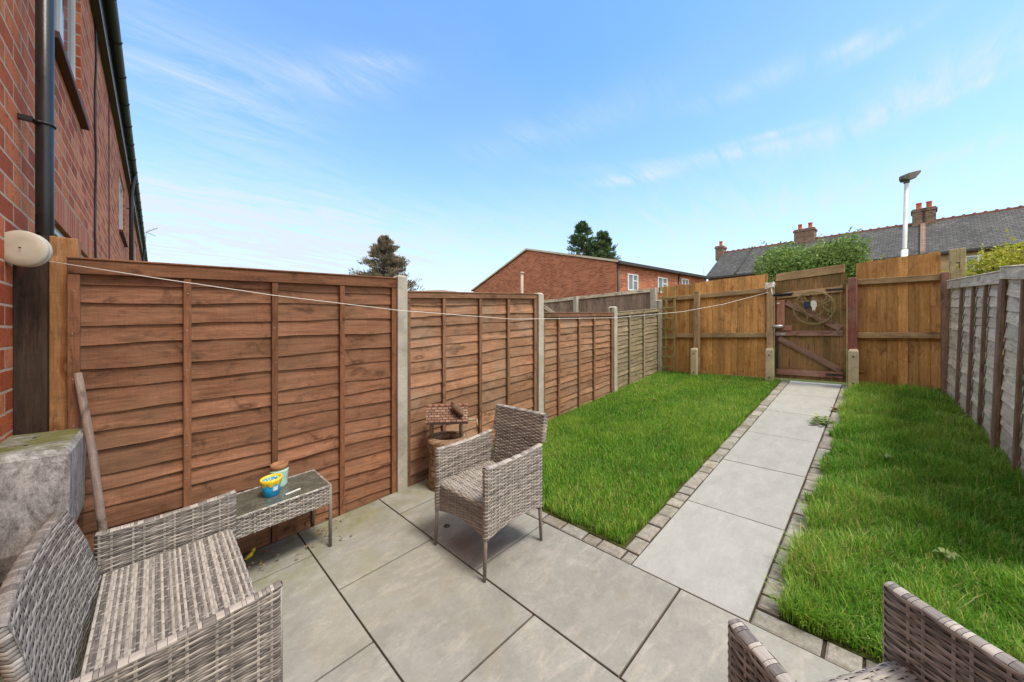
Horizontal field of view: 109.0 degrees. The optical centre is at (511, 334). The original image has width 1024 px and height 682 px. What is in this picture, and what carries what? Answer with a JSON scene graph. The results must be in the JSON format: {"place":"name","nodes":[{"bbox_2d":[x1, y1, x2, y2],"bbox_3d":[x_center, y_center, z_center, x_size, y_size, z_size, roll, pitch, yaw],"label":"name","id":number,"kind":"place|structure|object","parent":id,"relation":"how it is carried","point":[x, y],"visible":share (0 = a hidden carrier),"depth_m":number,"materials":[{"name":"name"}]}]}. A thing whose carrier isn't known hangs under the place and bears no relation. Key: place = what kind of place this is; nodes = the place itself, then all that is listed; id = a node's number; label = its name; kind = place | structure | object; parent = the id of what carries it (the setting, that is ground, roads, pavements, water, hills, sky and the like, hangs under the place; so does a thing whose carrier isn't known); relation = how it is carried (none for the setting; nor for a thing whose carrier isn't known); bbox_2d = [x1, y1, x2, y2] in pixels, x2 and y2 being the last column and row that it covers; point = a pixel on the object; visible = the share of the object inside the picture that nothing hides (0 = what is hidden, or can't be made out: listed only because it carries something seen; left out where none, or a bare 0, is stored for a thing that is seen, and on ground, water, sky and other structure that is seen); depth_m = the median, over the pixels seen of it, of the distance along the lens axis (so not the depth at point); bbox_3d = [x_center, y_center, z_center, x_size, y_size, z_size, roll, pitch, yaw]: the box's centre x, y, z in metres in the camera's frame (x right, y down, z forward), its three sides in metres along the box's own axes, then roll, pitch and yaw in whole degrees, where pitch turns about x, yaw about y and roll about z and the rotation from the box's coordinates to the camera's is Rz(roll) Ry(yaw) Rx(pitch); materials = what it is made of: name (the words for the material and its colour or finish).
{"place":"outdoors","nodes":[
{"label":"outdoors","id":0,"kind":"place"},
{"bbox_2d":[0,479,849,681],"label":"patio","id":1,"kind":"structure","parent":0,"point":[423,607],"depth_m":1.91,"materials":[{"name":"ceramic"}]},
{"bbox_2d":[0,428,85,583],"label":"concrete block","id":2,"kind":"structure","parent":1,"relation":"on","point":[42,477],"depth_m":1.58,"materials":[{"name":"concrete"}]},
{"bbox_2d":[73,372,107,531],"bbox_3d":[-2.171,0.880,1.923,0.384,1.349,0.040,0,0,17],"label":"wooden pole","id":3,"kind":"object","parent":1,"relation":"on","point":[96,483],"visible":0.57,"depth_m":1.93,"materials":[{"name":"brown wood"}]},
{"bbox_2d":[0,490,282,681],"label":"wicker sofa","id":4,"kind":"object","parent":1,"relation":"on","point":[173,596],"visible":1,"depth_m":1.38,"materials":[{"name":"grey wicker"}]},
{"bbox_2d":[244,547,255,559],"bbox_3d":[-1.769,1.481,2.460,0.032,0.053,0.075,0,0,26],"label":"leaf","id":5,"kind":"object","parent":1,"relation":"on","point":[250,554],"visible":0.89,"depth_m":2.46,"materials":[{"name":"yellow plant"}]},
{"bbox_2d":[236,469,331,546],"bbox_3d":[-1.671,1.294,2.420,0.778,0.493,0.418,0,0,-44],"label":"side table","id":6,"kind":"object","parent":1,"relation":"on","point":[256,511],"visible":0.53,"depth_m":2.41,"materials":[{"name":"grey wicker"}]},
{"bbox_2d":[260,473,281,497],"bbox_3d":[-1.614,1.018,2.448,0.128,0.126,0.128,0,0,-44],"label":"plastic bucket","id":7,"kind":"object","parent":6,"relation":"on","point":[270,484],"visible":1,"depth_m":2.41,"materials":[{"name":"blue plastic"}]},
{"bbox_2d":[270,460,288,487],"bbox_3d":[-1.641,0.990,2.575,0.115,0.170,0.115,0,0,-44],"label":"glass jar","id":8,"kind":"object","parent":6,"relation":"on","point":[282,467],"visible":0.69,"depth_m":2.55,"materials":[{"name":"green glass"}]},
{"bbox_2d":[249,510,373,567],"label":"leaf litter","id":9,"kind":"object","parent":1,"relation":"on","point":[292,536],"visible":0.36,"depth_m":2.57,"materials":[{"name":"brown plant"}]},
{"bbox_2d":[426,401,477,491],"bbox_3d":[-0.551,1.007,3.388,0.473,0.798,0.380,0,0,-8],"label":"wishing well","id":10,"kind":"object","parent":1,"relation":"on","point":[445,414],"visible":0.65,"depth_m":3.29,"materials":[{"name":"wood"}]},
{"bbox_2d":[434,404,547,582],"bbox_3d":[-0.134,0.991,2.504,0.596,0.886,0.558,0,0,-44],"label":"wicker armchair","id":11,"kind":"object","parent":1,"relation":"on","point":[483,491],"visible":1,"depth_m":2.44,"materials":[{"name":"grey wicker"}]},
{"bbox_2d":[728,581,1023,681],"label":"wicker armchair","id":12,"kind":"object","parent":1,"relation":"on","point":[922,641],"visible":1,"depth_m":1.01,"materials":[{"name":"grey wicker"}]},
{"bbox_2d":[242,380,876,681],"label":"joint bedding ground","id":13,"kind":"structure","parent":0,"point":[823,650],"depth_m":2.05,"materials":[{"name":"grey concrete"}]},
{"bbox_2d":[66,256,396,554],"bbox_3d":[-1.735,0.523,2.645,1.898,2.063,0.074,0,0,-44],"label":"fence panel","id":14,"kind":"object","parent":13,"relation":"on","point":[195,393],"visible":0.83,"depth_m":2.47,"materials":[{"name":"brown wood"}]},
{"bbox_2d":[407,291,536,486],"bbox_3d":[-0.347,0.460,3.996,1.796,1.940,0.074,0,0,-44],"label":"fence panel","id":15,"kind":"object","parent":13,"relation":"on","point":[483,365],"visible":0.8,"depth_m":3.88,"materials":[{"name":"brown wood"}]},
{"bbox_2d":[525,381,879,671],"bbox_3d":[2.411,1.077,4.066,5.060,0.674,3.659,0,0,-44],"label":"path edging","id":16,"kind":"object","parent":13,"relation":"on","point":[849,661],"visible":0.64,"depth_m":2.42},
{"bbox_2d":[662,274,767,377],"bbox_3d":[3.533,-0.103,6.543,0.072,1.767,1.732,0,0,-44],"label":"board fence","id":17,"kind":"object","parent":13,"relation":"on","point":[733,338],"visible":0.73,"depth_m":6.40,"materials":[{"name":"brown wood"}]},
{"bbox_2d":[765,348,773,380],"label":"concrete spur","id":18,"kind":"structure","parent":13,"relation":"on","point":[769,363],"depth_m":5.75,"materials":[{"name":"beige concrete"}]},
{"bbox_2d":[856,251,940,392],"bbox_3d":[5.141,-0.135,4.891,0.072,1.830,0.782,0,0,-44],"label":"board fence","id":19,"kind":"object","parent":13,"relation":"on","point":[898,319],"visible":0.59,"depth_m":4.87,"materials":[{"name":"brown wood"}]},
{"bbox_2d":[117,0,1023,291],"label":"sky","id":20,"kind":"structure","parent":0,"point":[289,135],"materials":[{"name":"blue"}]},
{"bbox_2d":[492,370,780,547],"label":"lawn","id":21,"kind":"structure","parent":0,"point":[632,535],"depth_m":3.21,"materials":[{"name":"plant"}]},
{"bbox_2d":[544,312,613,420],"bbox_3d":[0.996,0.413,5.302,1.723,1.533,0.074,0,0,-44],"label":"fence panel","id":22,"kind":"object","parent":21,"relation":"on","point":[578,361],"visible":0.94,"depth_m":5.23,"materials":[{"name":"brown wood"}]},
{"bbox_2d":[617,308,659,389],"bbox_3d":[2.259,0.227,6.530,1.629,1.464,0.074,0,0,-44],"label":"fence panel","id":23,"kind":"object","parent":21,"relation":"on","point":[638,347],"visible":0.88,"depth_m":6.51,"materials":[{"name":"beige wood"}]},
{"bbox_2d":[658,286,675,372],"bbox_3d":[2.973,-0.080,7.023,0.036,1.660,0.323,0,0,-44],"label":"trellis","id":24,"kind":"object","parent":21,"relation":"on","point":[674,330],"visible":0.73,"depth_m":6.95,"materials":[{"name":"brown wood"}]},
{"bbox_2d":[691,348,697,375],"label":"concrete spur","id":25,"kind":"structure","parent":21,"relation":"on","point":[694,361],"depth_m":6.56,"materials":[{"name":"beige concrete"}]},
{"bbox_2d":[694,291,699,371],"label":"wooden post","id":26,"kind":"object","parent":25,"relation":"attached to","point":[696,319],"visible":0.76,"depth_m":6.59,"materials":[{"name":"brown wood"}]},
{"bbox_2d":[767,283,773,348],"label":"wooden post","id":27,"kind":"object","parent":21,"relation":"on","point":[770,319],"visible":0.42,"depth_m":5.80,"materials":[{"name":"brown wood"}]},
{"bbox_2d":[765,282,775,294],"bbox_3d":[4.106,-0.722,5.796,0.124,0.208,0.156,0,0,-44],"label":"rope knot","id":28,"kind":"object","parent":27,"relation":"attached to","point":[773,285],"visible":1,"depth_m":5.76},
{"bbox_2d":[772,273,846,381],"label":"garden gate","id":29,"kind":"structure","parent":27,"relation":"attached to","point":[816,351],"depth_m":5.49,"materials":[{"name":"brown wood"}]},
{"bbox_2d":[792,291,835,324],"bbox_3d":[4.463,-0.390,5.410,0.017,0.497,0.497,0,0,-44],"label":"wire ornament","id":30,"kind":"object","parent":29,"relation":"hanging from","point":[807,305],"visible":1,"depth_m":5.41,"materials":[{"name":"brown metal"}]},
{"bbox_2d":[775,264,844,280],"bbox_3d":[4.484,-0.875,5.531,0.058,0.250,0.824,0,0,-44],"label":"lintel plank","id":31,"kind":"object","parent":27,"relation":"attached to","point":[811,272],"visible":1,"depth_m":5.48,"materials":[{"name":"brown wood"}]},
{"bbox_2d":[632,381,841,621],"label":"path","id":32,"kind":"structure","parent":0,"point":[717,535],"depth_m":2.59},
{"bbox_2d":[809,412,836,424],"bbox_3d":[3.400,0.942,4.005,0.348,0.096,0.239,0,0,-44],"label":"weed","id":33,"kind":"object","parent":32,"relation":"on","point":[822,420],"visible":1,"depth_m":3.98,"materials":[{"name":"green plant"}]},
{"bbox_2d":[752,380,1023,663],"bbox_3d":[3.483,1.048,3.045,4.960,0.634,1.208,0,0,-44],"label":"lawn","id":34,"kind":"structure","parent":0,"point":[863,653],"depth_m":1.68,"materials":[{"name":"plant"}]},
{"bbox_2d":[847,277,856,382],"bbox_3d":[4.798,-0.052,5.149,0.080,1.485,0.100,0,0,-44],"label":"wooden post","id":35,"kind":"object","parent":34,"relation":"on","point":[852,313],"visible":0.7,"depth_m":5.13,"materials":[{"name":"brown wood"}]},
{"bbox_2d":[848,349,858,388],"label":"concrete spur","id":36,"kind":"structure","parent":34,"relation":"on","point":[853,365],"depth_m":5.06,"materials":[{"name":"beige concrete"}]},
{"bbox_2d":[877,453,890,460],"bbox_3d":[3.072,1.026,3.001,0.088,0.082,0.078,0,0,18],"label":"weed","id":37,"kind":"object","parent":34,"relation":"on","point":[885,456],"visible":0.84,"depth_m":3.00,"materials":[{"name":"green plant"}]},
{"bbox_2d":[931,547,962,563],"bbox_3d":[2.301,1.188,1.932,0.089,0.082,0.099,0,0,-20],"label":"weed","id":38,"kind":"object","parent":34,"relation":"on","point":[947,555],"visible":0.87,"depth_m":1.93,"materials":[{"name":"green plant"}]},
{"bbox_2d":[949,248,965,320],"bbox_3d":[5.494,-0.150,4.506,0.100,1.800,0.127,0,0,-44],"label":"concrete post","id":39,"kind":"object","parent":34,"relation":"on","point":[957,256],"visible":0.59,"depth_m":4.48,"materials":[{"name":"beige concrete"}]},
{"bbox_2d":[942,271,1007,444],"bbox_3d":[4.689,0.146,3.737,0.108,1.606,1.938,0,0,42],"label":"fence panel","id":40,"kind":"object","parent":34,"relation":"on","point":[972,345],"visible":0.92,"depth_m":3.62,"materials":[{"name":"grey wood"}]},
{"bbox_2d":[992,264,1023,477],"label":"fence panel","id":41,"kind":"object","parent":34,"relation":"on","point":[1009,411],"visible":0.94,"depth_m":2.86,"materials":[{"name":"grey wood"}]},
{"bbox_2d":[774,345,1003,390],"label":"ground","id":42,"kind":"structure","parent":0,"point":[817,381],"depth_m":6.21,"materials":[{"name":"green plant"}]},
{"bbox_2d":[13,235,48,435],"bbox_3d":[-2.551,0.537,1.941,0.110,2.125,0.080,0,0,-44],"label":"dark board post","id":43,"kind":"object","parent":42,"relation":"on","point":[30,350],"visible":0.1,"depth_m":1.92,"materials":[{"name":"brown wood"}]},
{"bbox_2d":[49,236,80,430],"bbox_3d":[-2.508,0.532,2.052,0.104,2.135,0.100,0,0,-44],"label":"timber post","id":44,"kind":"object","parent":42,"relation":"on","point":[63,248],"visible":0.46,"depth_m":2.00,"materials":[{"name":"brown wood"}]},
{"bbox_2d":[0,0,147,674],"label":"brick house","id":45,"kind":"structure","parent":42,"relation":"on","point":[68,167],"depth_m":2.93,"materials":[{"name":"brick"}]},
{"bbox_2d":[4,230,52,266],"bbox_3d":[-2.439,-0.425,1.837,0.179,0.176,0.106,0,0,-23],"label":"clothes line reel","id":46,"kind":"object","parent":45,"relation":"attached to","point":[22,248],"visible":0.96,"depth_m":1.81,"materials":[{"name":"beige plastic"}]},
{"bbox_2d":[47,261,767,318],"bbox_3d":[0.855,-0.404,3.829,7.578,0.540,0.006,0,0,-31],"label":"clothes line","id":47,"kind":"object","parent":46,"relation":"attached to","point":[341,303],"visible":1,"depth_m":2.49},
{"bbox_2d":[55,0,75,80],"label":"window","id":48,"kind":"structure","parent":45,"relation":"in","point":[65,10],"depth_m":3.36,"materials":[{"name":"white plastic"}]},
{"bbox_2d":[55,227,82,256],"bbox_3d":[-3.989,-0.140,3.270,0.038,1.380,2.250,0,0,-44],"label":"window","id":49,"kind":"structure","parent":45,"relation":"in","point":[57,233],"depth_m":2.91,"materials":[{"name":"white plastic"}]},
{"bbox_2d":[119,177,122,229],"bbox_3d":[-8.382,-2.685,7.785,0.038,1.230,1.650,0,0,-44],"label":"window","id":50,"kind":"structure","parent":45,"relation":"in","point":[120,187],"depth_m":8.19,"materials":[{"name":"white plastic"}]},
{"bbox_2d":[345,235,423,290],"bbox_3d":[-13.754,-5.014,39.987,9.272,11.928,8.608,0,0,-44],"label":"conifer tree","id":51,"kind":"object","parent":42,"relation":"on","point":[388,262],"visible":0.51,"depth_m":39.18,"materials":[{"name":"green plant"}]},
{"bbox_2d":[394,275,406,491],"bbox_3d":[-1.029,0.465,3.345,0.095,1.999,0.120,0,0,-44],"label":"concrete post","id":52,"kind":"object","parent":42,"relation":"on","point":[401,386],"visible":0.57,"depth_m":3.30,"materials":[{"name":"beige concrete"}]},
{"bbox_2d":[427,290,455,291],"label":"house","id":53,"kind":"structure","parent":42,"relation":"on","point":[442,290],"depth_m":46.12,"materials":[{"name":"white brick"}]},
{"bbox_2d":[520,272,523,292],"bbox_3d":[0.550,-1.326,20.000,0.203,4.152,0.203,0,0,23],"label":"flue pipe","id":54,"kind":"object","parent":42,"relation":"on","point":[521,273],"visible":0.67,"depth_m":19.93,"materials":[{"name":"beige metal"}]},
{"bbox_2d":[534,293,543,411],"bbox_3d":[0.331,0.358,4.668,0.095,1.766,0.120,0,0,-44],"label":"concrete post","id":55,"kind":"object","parent":42,"relation":"on","point":[540,352],"visible":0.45,"depth_m":4.61,"materials":[{"name":"beige concrete"}]},
{"bbox_2d":[471,248,709,299],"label":"brick building","id":56,"kind":"structure","parent":42,"relation":"on","point":[549,275],"depth_m":25.61,"materials":[{"name":"red brick"}]},
{"bbox_2d":[627,273,637,289],"bbox_3d":[7.561,-3.240,22.882,1.022,1.050,0.080,0,0,-35],"label":"window","id":57,"kind":"structure","parent":56,"relation":"in","point":[632,281],"depth_m":22.84,"materials":[{"name":"white plastic"}]},
{"bbox_2d":[657,277,667,292],"bbox_3d":[10.179,-3.312,24.726,1.114,1.050,0.080,0,0,-35],"label":"window","id":58,"kind":"structure","parent":56,"relation":"in","point":[663,282],"depth_m":24.65,"materials":[{"name":"white plastic"}]},
{"bbox_2d":[681,278,688,284],"bbox_3d":[12.463,-3.463,26.334,0.902,1.050,0.080,0,0,-35],"label":"window","id":59,"kind":"structure","parent":56,"relation":"in","point":[683,281],"depth_m":26.29,"materials":[{"name":"white plastic"}]},
{"bbox_2d":[566,220,621,259],"bbox_3d":[8.283,-5.137,35.727,7.577,12.238,7.667,0,0,3],"label":"conifer tree","id":60,"kind":"object","parent":42,"relation":"on","point":[600,246],"visible":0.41,"depth_m":35.46,"materials":[{"name":"green plant"}]},
{"bbox_2d":[544,288,656,311],"bbox_3d":[1.028,-0.085,9.090,0.130,1.670,5.238,0,0,-44],"label":"neighbour fence","id":61,"kind":"object","parent":42,"relation":"on","point":[640,299],"visible":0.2,"depth_m":8.07,"materials":[{"name":"grey wood"}]},
{"bbox_2d":[608,306,616,391],"bbox_3d":[1.638,0.282,5.939,0.095,1.464,0.120,0,0,-44],"label":"concrete post","id":62,"kind":"object","parent":42,"relation":"on","point":[612,309],"visible":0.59,"depth_m":5.88,"materials":[{"name":"beige concrete"}]},
{"bbox_2d":[655,300,662,371],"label":"concrete post","id":63,"kind":"object","parent":42,"relation":"on","point":[659,303],"visible":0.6,"depth_m":7.08,"materials":[{"name":"grey concrete"}]},
{"bbox_2d":[751,226,885,282],"bbox_3d":[10.642,-1.354,12.936,3.756,4.413,3.634,0,0,-44],"label":"garden tree","id":64,"kind":"object","parent":42,"relation":"on","point":[841,251],"visible":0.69,"depth_m":12.07,"materials":[{"name":"green plant"}]},
{"bbox_2d":[706,201,1023,344],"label":"terraced houses","id":65,"kind":"structure","parent":42,"relation":"on","point":[928,232],"depth_m":23.01,"materials":[{"name":"grey brick"}]},
{"bbox_2d":[966,255,989,276],"bbox_3d":[25.605,-3.660,20.054,0.077,1.380,0.950,0,0,-42],"label":"window","id":66,"kind":"structure","parent":65,"relation":"in","point":[973,256],"depth_m":20.18,"materials":[{"name":"white plastic"}]},
{"bbox_2d":[899,170,920,256],"bbox_3d":[11.919,-2.075,11.000,0.569,5.655,0.300,0,0,0],"label":"street lamp","id":67,"kind":"object","parent":42,"relation":"on","point":[904,179],"visible":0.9,"depth_m":10.96,"materials":[{"name":"white metal"}]},
{"bbox_2d":[941,272,949,392],"bbox_3d":[5.380,0.030,4.537,0.080,1.600,0.070,0,0,-44],"label":"wooden post","id":68,"kind":"object","parent":42,"relation":"on","point":[945,276],"visible":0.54,"depth_m":4.52,"materials":[{"name":"brown wood"}]},
{"bbox_2d":[942,228,1023,276],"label":"golden shrub","id":69,"kind":"object","parent":42,"relation":"on","point":[1010,257],"visible":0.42,"depth_m":6.54,"materials":[{"name":"yellow plant"}]}
]}

